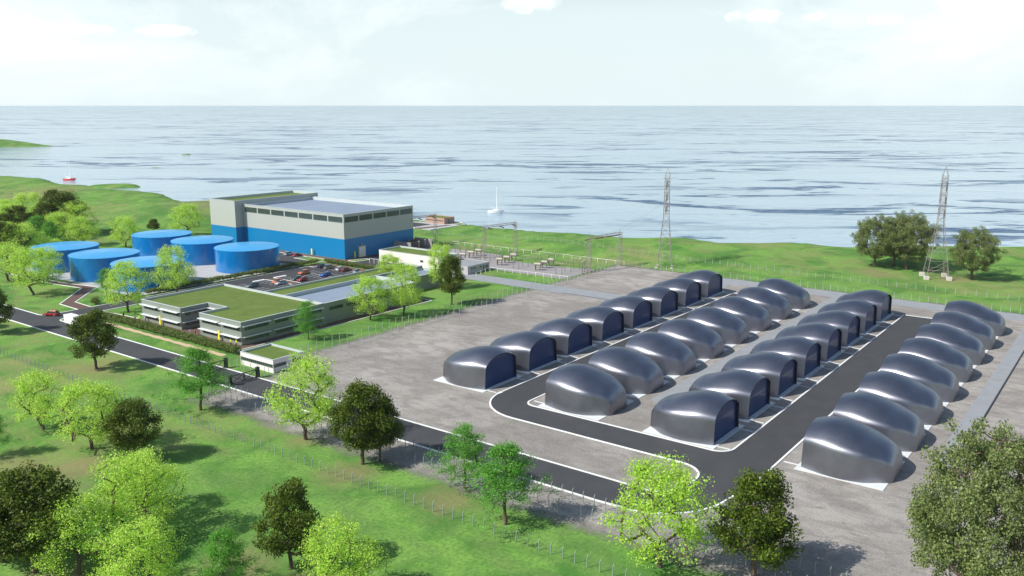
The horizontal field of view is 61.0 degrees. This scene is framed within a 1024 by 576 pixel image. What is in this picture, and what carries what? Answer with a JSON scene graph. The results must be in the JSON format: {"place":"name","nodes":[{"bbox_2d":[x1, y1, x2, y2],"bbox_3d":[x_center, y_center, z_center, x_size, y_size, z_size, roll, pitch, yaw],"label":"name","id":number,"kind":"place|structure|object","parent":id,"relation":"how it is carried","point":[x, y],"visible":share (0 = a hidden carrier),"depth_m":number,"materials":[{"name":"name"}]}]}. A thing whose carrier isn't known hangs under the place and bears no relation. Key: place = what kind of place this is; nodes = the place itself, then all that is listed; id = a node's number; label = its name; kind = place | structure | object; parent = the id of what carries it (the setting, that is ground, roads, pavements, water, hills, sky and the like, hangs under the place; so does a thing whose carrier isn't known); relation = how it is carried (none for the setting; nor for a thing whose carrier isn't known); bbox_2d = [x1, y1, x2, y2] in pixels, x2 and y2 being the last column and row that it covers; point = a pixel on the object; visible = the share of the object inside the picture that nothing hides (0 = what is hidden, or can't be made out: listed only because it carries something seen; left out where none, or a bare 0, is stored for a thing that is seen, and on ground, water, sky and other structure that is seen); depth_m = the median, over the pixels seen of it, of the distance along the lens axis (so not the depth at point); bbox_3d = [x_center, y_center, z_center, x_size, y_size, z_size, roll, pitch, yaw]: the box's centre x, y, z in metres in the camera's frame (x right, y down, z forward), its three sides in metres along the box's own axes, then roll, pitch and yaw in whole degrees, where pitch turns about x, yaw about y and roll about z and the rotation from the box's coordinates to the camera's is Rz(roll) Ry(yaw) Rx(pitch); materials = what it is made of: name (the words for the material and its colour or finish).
{"place":"outdoors","nodes":[
{"label":"outdoors","id":0,"kind":"place"},
{"bbox_2d":[1,291,931,511],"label":"road","id":1,"kind":"structure","parent":0,"point":[771,443],"depth_m":168.13,"materials":[{"name":"asphalt"}]},
{"bbox_2d":[422,248,593,278],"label":"substation ground","id":2,"kind":"structure","parent":0,"point":[528,267],"depth_m":329.04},
{"bbox_2d":[0,106,1023,246],"bbox_3d":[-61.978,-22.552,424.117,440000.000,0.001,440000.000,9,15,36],"label":"sea","id":3,"kind":"structure","parent":0,"point":[597,170],"depth_m":1031.82,"materials":[{"name":"blue liquid"}]},
{"bbox_2d":[0,176,1023,575],"bbox_3d":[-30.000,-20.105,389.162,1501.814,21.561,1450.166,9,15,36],"label":"ground","id":4,"kind":"structure","parent":0,"point":[230,478],"depth_m":164.11,"materials":[{"name":"green plant"}]},
{"bbox_2d":[0,240,34,280],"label":"lime green tree","id":5,"kind":"object","parent":4,"relation":"on","point":[4,248],"visible":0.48,"depth_m":300.91,"materials":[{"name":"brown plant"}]},
{"bbox_2d":[0,221,50,256],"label":"lime green tree","id":6,"kind":"object","parent":4,"relation":"on","point":[28,231],"visible":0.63,"depth_m":336.20,"materials":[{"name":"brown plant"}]},
{"bbox_2d":[3,245,60,294],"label":"lime green tree","id":7,"kind":"object","parent":4,"relation":"on","point":[40,275],"visible":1,"depth_m":278.23,"materials":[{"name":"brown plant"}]},
{"bbox_2d":[5,367,76,429],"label":"lime green tree","id":8,"kind":"object","parent":4,"relation":"on","point":[38,409],"visible":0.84,"depth_m":161.68,"materials":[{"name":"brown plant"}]},
{"bbox_2d":[0,459,87,573],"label":"dark leaved tree","id":9,"kind":"object","parent":4,"relation":"on","point":[17,489],"visible":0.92,"depth_m":110.28,"materials":[{"name":"green plant"}]},
{"bbox_2d":[0,270,95,308],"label":"paved walk","id":10,"kind":"structure","parent":4,"relation":"on","point":[76,296],"depth_m":282.01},
{"bbox_2d":[34,188,87,233],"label":"dark leaved tree","id":11,"kind":"object","parent":4,"relation":"on","point":[54,198],"visible":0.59,"depth_m":409.40,"materials":[{"name":"green plant"}]},
{"bbox_2d":[17,488,118,575],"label":"lime green tree","id":12,"kind":"object","parent":4,"relation":"on","point":[99,519],"visible":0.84,"depth_m":111.19,"materials":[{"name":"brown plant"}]},
{"bbox_2d":[52,198,100,233],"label":"lime green tree","id":13,"kind":"object","parent":4,"relation":"on","point":[78,206],"visible":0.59,"depth_m":408.13,"materials":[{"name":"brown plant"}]},
{"bbox_2d":[59,215,102,240],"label":"lime green tree","id":14,"kind":"object","parent":4,"relation":"on","point":[72,224],"visible":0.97,"depth_m":376.79,"materials":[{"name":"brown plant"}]},
{"bbox_2d":[39,375,126,448],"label":"lime green tree","id":15,"kind":"object","parent":4,"relation":"on","point":[74,391],"visible":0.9,"depth_m":152.15,"materials":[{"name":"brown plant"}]},
{"bbox_2d":[65,308,120,368],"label":"dark leaved tree","id":16,"kind":"object","parent":4,"relation":"on","point":[89,322],"visible":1,"depth_m":199.19,"materials":[{"name":"green plant"}]},
{"bbox_2d":[105,215,141,247],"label":"lime green tree","id":17,"kind":"object","parent":4,"relation":"on","point":[121,229],"visible":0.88,"depth_m":372.57,"materials":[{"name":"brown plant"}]},
{"bbox_2d":[99,259,153,312],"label":"lime green tree","id":18,"kind":"object","parent":4,"relation":"on","point":[116,284],"visible":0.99,"depth_m":254.65,"materials":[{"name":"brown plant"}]},
{"bbox_2d":[98,396,164,451],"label":"dark leaved tree","id":19,"kind":"object","parent":4,"relation":"on","point":[115,421],"visible":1,"depth_m":147.21,"materials":[{"name":"green plant"}]},
{"bbox_2d":[85,511,186,575],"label":"lime green tree","id":20,"kind":"object","parent":4,"relation":"on","point":[150,544],"visible":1,"depth_m":106.13,"materials":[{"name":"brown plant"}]},
{"bbox_2d":[84,444,194,540],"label":"lime green tree","id":21,"kind":"object","parent":4,"relation":"on","point":[113,495],"visible":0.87,"depth_m":119.98,"materials":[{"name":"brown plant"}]},
{"bbox_2d":[105,447,179,514],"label":"lime green tree","id":22,"kind":"object","parent":4,"relation":"on","point":[124,500],"visible":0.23,"depth_m":128.78,"materials":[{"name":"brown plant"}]},
{"bbox_2d":[18,263,297,295],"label":"tank yard","id":23,"kind":"structure","parent":4,"relation":"on","point":[206,271],"depth_m":313.59,"materials":[{"name":"concrete"}]},
{"bbox_2d":[30,241,98,272],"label":"storage tank","id":24,"kind":"object","parent":23,"relation":"on","point":[65,248],"visible":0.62,"depth_m":322.11,"materials":[{"name":"metal"}]},
{"bbox_2d":[68,248,139,281],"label":"storage tank","id":25,"kind":"object","parent":23,"relation":"on","point":[86,265],"visible":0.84,"depth_m":302.04,"materials":[{"name":"metal"}]},
{"bbox_2d":[110,256,185,292],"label":"storage tank","id":26,"kind":"object","parent":23,"relation":"on","point":[144,263],"visible":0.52,"depth_m":286.61,"materials":[{"name":"metal"}]},
{"bbox_2d":[131,230,191,255],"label":"storage tank","id":27,"kind":"object","parent":23,"relation":"on","point":[147,243],"visible":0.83,"depth_m":349.61,"materials":[{"name":"metal"}]},
{"bbox_2d":[170,235,233,265],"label":"storage tank","id":28,"kind":"object","parent":23,"relation":"on","point":[199,250],"visible":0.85,"depth_m":333.48,"materials":[{"name":"metal"}]},
{"bbox_2d":[214,242,279,273],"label":"storage tank","id":29,"kind":"object","parent":23,"relation":"on","point":[235,257],"visible":0.96,"depth_m":317.98,"materials":[{"name":"metal"}]},
{"bbox_2d":[88,308,241,351],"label":"hedge","id":30,"kind":"object","parent":4,"relation":"on","point":[194,338],"visible":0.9,"depth_m":229.37,"materials":[{"name":"green plant"}]},
{"bbox_2d":[147,244,197,291],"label":"lime green tree","id":31,"kind":"object","parent":4,"relation":"on","point":[166,259],"visible":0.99,"depth_m":277.55,"materials":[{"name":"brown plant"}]},
{"bbox_2d":[166,203,203,230],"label":"lime green tree","id":32,"kind":"object","parent":4,"relation":"on","point":[182,212],"visible":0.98,"depth_m":410.44,"materials":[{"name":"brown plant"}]},
{"bbox_2d":[147,345,238,410],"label":"young green tree","id":33,"kind":"object","parent":4,"relation":"on","point":[209,374],"visible":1,"depth_m":172.05,"materials":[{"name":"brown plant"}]},
{"bbox_2d":[144,259,319,293],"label":"hedge","id":34,"kind":"object","parent":4,"relation":"on","point":[238,275],"visible":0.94,"depth_m":307.10,"materials":[{"name":"green plant"}]},
{"bbox_2d":[139,283,324,345],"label":"office building","id":35,"kind":"structure","parent":4,"relation":"on","point":[242,315],"depth_m":239.32,"materials":[{"name":"white concrete"}]},
{"bbox_2d":[188,526,277,575],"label":"young green tree","id":36,"kind":"object","parent":4,"relation":"on","point":[225,535],"visible":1,"depth_m":106.72,"materials":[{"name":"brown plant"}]},
{"bbox_2d":[180,267,352,290],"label":"car park","id":37,"kind":"structure","parent":4,"relation":"on","point":[293,273],"depth_m":309.89,"materials":[{"name":"asphalt"}]},
{"bbox_2d":[107,299,429,349],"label":"paved walk","id":38,"kind":"structure","parent":4,"relation":"on","point":[298,332],"depth_m":240.05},
{"bbox_2d":[251,476,325,569],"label":"dark leaved tree","id":39,"kind":"object","parent":4,"relation":"on","point":[291,493],"visible":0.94,"depth_m":111.78,"materials":[{"name":"green plant"}]},
{"bbox_2d":[262,348,344,439],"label":"lime green tree","id":40,"kind":"object","parent":4,"relation":"on","point":[307,365],"visible":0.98,"depth_m":156.10,"materials":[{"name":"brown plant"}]},
{"bbox_2d":[290,299,326,339],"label":"young green tree","id":41,"kind":"object","parent":4,"relation":"on","point":[306,325],"visible":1,"depth_m":225.59,"materials":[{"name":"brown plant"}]},
{"bbox_2d":[209,190,413,259],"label":"industrial hall","id":42,"kind":"structure","parent":4,"relation":"on","point":[304,222],"depth_m":366.76,"materials":[{"name":"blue metal"}]},
{"bbox_2d":[0,347,640,575],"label":"wire fence","id":43,"kind":"object","parent":4,"relation":"on","point":[327,469],"visible":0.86,"depth_m":143.60,"materials":[{"name":"metal"}]},
{"bbox_2d":[294,510,395,575],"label":"lime green tree","id":44,"kind":"object","parent":4,"relation":"on","point":[370,552],"visible":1,"depth_m":104.81,"materials":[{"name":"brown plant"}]},
{"bbox_2d":[265,263,439,323],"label":"workshop","id":45,"kind":"structure","parent":4,"relation":"on","point":[330,293],"depth_m":264.22,"materials":[{"name":"grey concrete"}]},
{"bbox_2d":[323,378,394,464],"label":"dark leaved tree","id":46,"kind":"object","parent":4,"relation":"on","point":[357,396],"visible":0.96,"depth_m":144.74,"materials":[{"name":"green plant"}]},
{"bbox_2d":[345,273,387,319],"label":"lime green tree","id":47,"kind":"object","parent":4,"relation":"on","point":[365,281],"visible":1,"depth_m":246.05,"materials":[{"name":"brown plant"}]},
{"bbox_2d":[352,395,406,461],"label":"dark leaved tree","id":48,"kind":"object","parent":4,"relation":"on","point":[385,440],"visible":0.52,"depth_m":147.56,"materials":[{"name":"green plant"}]},
{"bbox_2d":[379,262,426,315],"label":"lime green tree","id":49,"kind":"object","parent":4,"relation":"on","point":[404,279],"visible":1,"depth_m":250.85,"materials":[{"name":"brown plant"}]},
{"bbox_2d":[379,246,458,268],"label":"control building","id":50,"kind":"structure","parent":4,"relation":"on","point":[414,255],"depth_m":330.85,"materials":[{"name":"grey concrete"}]},
{"bbox_2d":[426,242,454,288],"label":"lime green tree","id":51,"kind":"object","parent":4,"relation":"on","point":[433,270],"visible":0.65,"depth_m":288.21,"materials":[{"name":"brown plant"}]},
{"bbox_2d":[437,254,466,304],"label":"dark leaved tree","id":52,"kind":"object","parent":4,"relation":"on","point":[446,267],"visible":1,"depth_m":264.08,"materials":[{"name":"green plant"}]},
{"bbox_2d":[422,421,507,488],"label":"young green tree","id":53,"kind":"object","parent":4,"relation":"on","point":[468,447],"visible":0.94,"depth_m":136.78,"materials":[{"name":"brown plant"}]},
{"bbox_2d":[457,439,563,531],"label":"young green tree","id":54,"kind":"object","parent":4,"relation":"on","point":[500,452],"visible":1,"depth_m":124.75,"materials":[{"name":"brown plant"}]},
{"bbox_2d":[188,265,1023,575],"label":"gravel yard","id":55,"kind":"structure","parent":4,"relation":"on","point":[850,529],"depth_m":167.14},
{"bbox_2d":[240,343,303,372],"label":"gatehouse","id":56,"kind":"object","parent":55,"relation":"on","point":[271,355],"visible":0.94,"depth_m":203.71,"materials":[{"name":"white concrete"}]},
{"bbox_2d":[1,291,931,513],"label":"road kerb","id":57,"kind":"structure","parent":55,"relation":"on","point":[748,437],"depth_m":169.51,"materials":[{"name":"concrete"}]},
{"bbox_2d":[434,346,525,392],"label":"metal shed","id":58,"kind":"structure","parent":55,"relation":"on","point":[483,369],"depth_m":190.08,"materials":[{"name":"grey metal"}]},
{"bbox_2d":[486,353,514,387],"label":"door","id":59,"kind":"structure","parent":58,"relation":"in","point":[501,368],"depth_m":191.49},
{"bbox_2d":[208,387,807,575],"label":"wire fence","id":60,"kind":"object","parent":55,"relation":"on","point":[516,493],"visible":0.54,"depth_m":131.80,"materials":[{"name":"metal"}]},
{"bbox_2d":[489,331,565,373],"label":"metal shed","id":61,"kind":"structure","parent":55,"relation":"on","point":[532,351],"depth_m":202.77,"materials":[{"name":"grey metal"}]},
{"bbox_2d":[529,338,554,370],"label":"door","id":62,"kind":"structure","parent":61,"relation":"in","point":[543,352],"depth_m":204.34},
{"bbox_2d":[530,318,599,357],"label":"metal shed","id":63,"kind":"structure","parent":55,"relation":"on","point":[571,336],"depth_m":215.55,"materials":[{"name":"grey metal"}]},
{"bbox_2d":[568,324,590,354],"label":"door","id":64,"kind":"structure","parent":63,"relation":"in","point":[579,338],"depth_m":217.15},
{"bbox_2d":[535,364,633,420],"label":"metal shed","id":65,"kind":"structure","parent":55,"relation":"on","point":[587,391],"depth_m":173.66,"materials":[{"name":"grey metal"}]},
{"bbox_2d":[565,306,632,343],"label":"metal shed","id":66,"kind":"structure","parent":55,"relation":"on","point":[606,323],"depth_m":228.44,"materials":[{"name":"grey metal"}]},
{"bbox_2d":[602,312,621,340],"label":"door","id":67,"kind":"structure","parent":66,"relation":"in","point":[612,326],"depth_m":229.97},
{"bbox_2d":[588,347,669,398],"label":"metal shed","id":68,"kind":"structure","parent":55,"relation":"on","point":[636,374],"depth_m":186.18,"materials":[{"name":"grey metal"}]},
{"bbox_2d":[598,296,660,330],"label":"metal shed","id":69,"kind":"structure","parent":55,"relation":"on","point":[636,311],"depth_m":241.21,"materials":[{"name":"grey metal"}]},
{"bbox_2d":[626,286,684,318],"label":"metal shed","id":70,"kind":"structure","parent":55,"relation":"on","point":[663,300],"depth_m":254.06,"materials":[{"name":"grey metal"}]},
{"bbox_2d":[625,332,700,378],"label":"metal shed","id":71,"kind":"structure","parent":55,"relation":"on","point":[672,357],"depth_m":198.96,"materials":[{"name":"grey metal"}]},
{"bbox_2d":[653,278,705,308],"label":"metal shed","id":72,"kind":"structure","parent":55,"relation":"on","point":[688,290],"depth_m":266.82,"materials":[{"name":"grey metal"}]},
{"bbox_2d":[658,318,727,361],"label":"metal shed","id":73,"kind":"structure","parent":55,"relation":"on","point":[703,343],"depth_m":211.77,"materials":[{"name":"grey metal"}]},
{"bbox_2d":[642,390,752,449],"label":"metal shed","id":74,"kind":"structure","parent":55,"relation":"on","point":[707,418],"depth_m":159.64,"materials":[{"name":"grey metal"}]},
{"bbox_2d":[714,400,736,442],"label":"door","id":75,"kind":"structure","parent":74,"relation":"in","point":[726,418],"depth_m":161.13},
{"bbox_2d":[676,270,729,298],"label":"metal shed","id":76,"kind":"structure","parent":55,"relation":"on","point":[710,282],"depth_m":279.67,"materials":[{"name":"grey metal"}]},
{"bbox_2d":[687,307,752,347],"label":"metal shed","id":77,"kind":"structure","parent":55,"relation":"on","point":[731,329],"depth_m":224.52,"materials":[{"name":"grey metal"}]},
{"bbox_2d":[689,370,782,423],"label":"metal shed","id":78,"kind":"structure","parent":55,"relation":"on","point":[748,391],"depth_m":172.61,"materials":[{"name":"grey metal"}]},
{"bbox_2d":[749,378,767,416],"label":"door","id":79,"kind":"structure","parent":78,"relation":"in","point":[758,398],"depth_m":174.01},
{"bbox_2d":[713,296,774,333],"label":"metal shed","id":80,"kind":"structure","parent":55,"relation":"on","point":[756,317],"depth_m":237.34,"materials":[{"name":"grey metal"}]},
{"bbox_2d":[706,466,804,575],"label":"dark leaved tree","id":81,"kind":"object","parent":55,"relation":"on","point":[771,527],"visible":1,"depth_m":109.44,"materials":[{"name":"green plant"}]},
{"bbox_2d":[721,352,809,400],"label":"metal shed","id":82,"kind":"structure","parent":55,"relation":"on","point":[778,370],"depth_m":185.47,"materials":[{"name":"grey metal"}]},
{"bbox_2d":[736,287,794,321],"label":"metal shed","id":83,"kind":"structure","parent":55,"relation":"on","point":[777,306],"depth_m":250.10,"materials":[{"name":"grey metal"}]},
{"bbox_2d":[757,278,811,311],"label":"metal shed","id":84,"kind":"structure","parent":55,"relation":"on","point":[797,297],"depth_m":262.89,"materials":[{"name":"grey metal"}]},
{"bbox_2d":[750,336,832,380],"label":"metal shed","id":85,"kind":"structure","parent":55,"relation":"on","point":[804,353],"depth_m":198.31,"materials":[{"name":"grey metal"}]},
{"bbox_2d":[775,323,852,363],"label":"metal shed","id":86,"kind":"structure","parent":55,"relation":"on","point":[827,337],"depth_m":211.20,"materials":[{"name":"grey metal"}]},
{"bbox_2d":[797,310,870,348],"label":"metal shed","id":87,"kind":"structure","parent":55,"relation":"on","point":[847,323],"depth_m":224.02,"materials":[{"name":"grey metal"}]},
{"bbox_2d":[784,416,904,490],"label":"metal shed","id":88,"kind":"structure","parent":55,"relation":"on","point":[847,450],"depth_m":143.04,"materials":[{"name":"grey metal"}]},
{"bbox_2d":[817,299,886,335],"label":"metal shed","id":89,"kind":"structure","parent":55,"relation":"on","point":[865,311],"depth_m":236.88,"materials":[{"name":"grey metal"}]},
{"bbox_2d":[836,290,898,323],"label":"metal shed","id":90,"kind":"structure","parent":55,"relation":"on","point":[881,301],"depth_m":249.70,"materials":[{"name":"grey metal"}]},
{"bbox_2d":[833,392,925,457],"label":"metal shed","id":91,"kind":"structure","parent":55,"relation":"on","point":[901,427],"depth_m":155.82,"materials":[{"name":"grey metal"}]},
{"bbox_2d":[858,371,943,430],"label":"metal shed","id":92,"kind":"structure","parent":55,"relation":"on","point":[923,402],"depth_m":168.64,"materials":[{"name":"grey metal"}]},
{"bbox_2d":[880,353,958,406],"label":"metal shed","id":93,"kind":"structure","parent":55,"relation":"on","point":[942,382],"depth_m":181.44,"materials":[{"name":"grey metal"}]},
{"bbox_2d":[899,337,972,386],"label":"metal shed","id":94,"kind":"structure","parent":55,"relation":"on","point":[957,363],"depth_m":194.22,"materials":[{"name":"grey metal"}]},
{"bbox_2d":[916,324,984,368],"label":"metal shed","id":95,"kind":"structure","parent":55,"relation":"on","point":[971,347],"depth_m":207.04,"materials":[{"name":"grey metal"}]},
{"bbox_2d":[931,311,995,352],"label":"metal shed","id":96,"kind":"structure","parent":55,"relation":"on","point":[983,333],"depth_m":219.92,"materials":[{"name":"grey metal"}]},
{"bbox_2d":[905,416,1023,575],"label":"round crowned tree","id":97,"kind":"object","parent":55,"relation":"on","point":[928,515],"visible":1,"depth_m":95.51,"materials":[{"name":"green plant"}]},
{"bbox_2d":[944,300,1004,338],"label":"metal shed","id":98,"kind":"structure","parent":55,"relation":"on","point":[994,320],"depth_m":232.70,"materials":[{"name":"grey metal"}]},
{"bbox_2d":[597,449,724,568],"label":"lime green tree","id":99,"kind":"object","parent":4,"relation":"on","point":[642,471],"visible":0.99,"depth_m":111.83,"materials":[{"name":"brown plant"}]},
{"bbox_2d":[849,213,903,266],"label":"round crowned tree","id":100,"kind":"object","parent":4,"relation":"on","point":[862,237],"visible":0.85,"depth_m":322.74,"materials":[{"name":"green plant"}]},
{"bbox_2d":[879,209,942,269],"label":"round crowned tree","id":101,"kind":"object","parent":4,"relation":"on","point":[920,250],"visible":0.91,"depth_m":317.59,"materials":[{"name":"green plant"}]},
{"bbox_2d":[919,166,951,280],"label":"pylon","id":102,"kind":"object","parent":4,"relation":"on","point":[925,277],"visible":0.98,"depth_m":305.91,"materials":[{"name":"metal"}]},
{"bbox_2d":[948,226,1006,279],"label":"round crowned tree","id":103,"kind":"object","parent":4,"relation":"on","point":[970,255],"visible":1,"depth_m":302.26,"materials":[{"name":"green plant"}]},
{"bbox_2d":[0,0,1023,105],"label":"sky","id":104,"kind":"structure","parent":0,"point":[53,52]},
{"bbox_2d":[452,273,623,299],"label":"concrete path","id":105,"kind":"structure","parent":0,"point":[551,288],"depth_m":292.81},
{"bbox_2d":[651,297,837,403],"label":"concrete path","id":106,"kind":"structure","parent":0,"point":[686,384],"depth_m":213.13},
{"bbox_2d":[722,278,1023,320],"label":"concrete path","id":107,"kind":"structure","parent":0,"point":[906,303],"depth_m":271.97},
{"bbox_2d":[935,328,1023,466],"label":"concrete path","id":108,"kind":"structure","parent":0,"point":[982,402],"depth_m":187.43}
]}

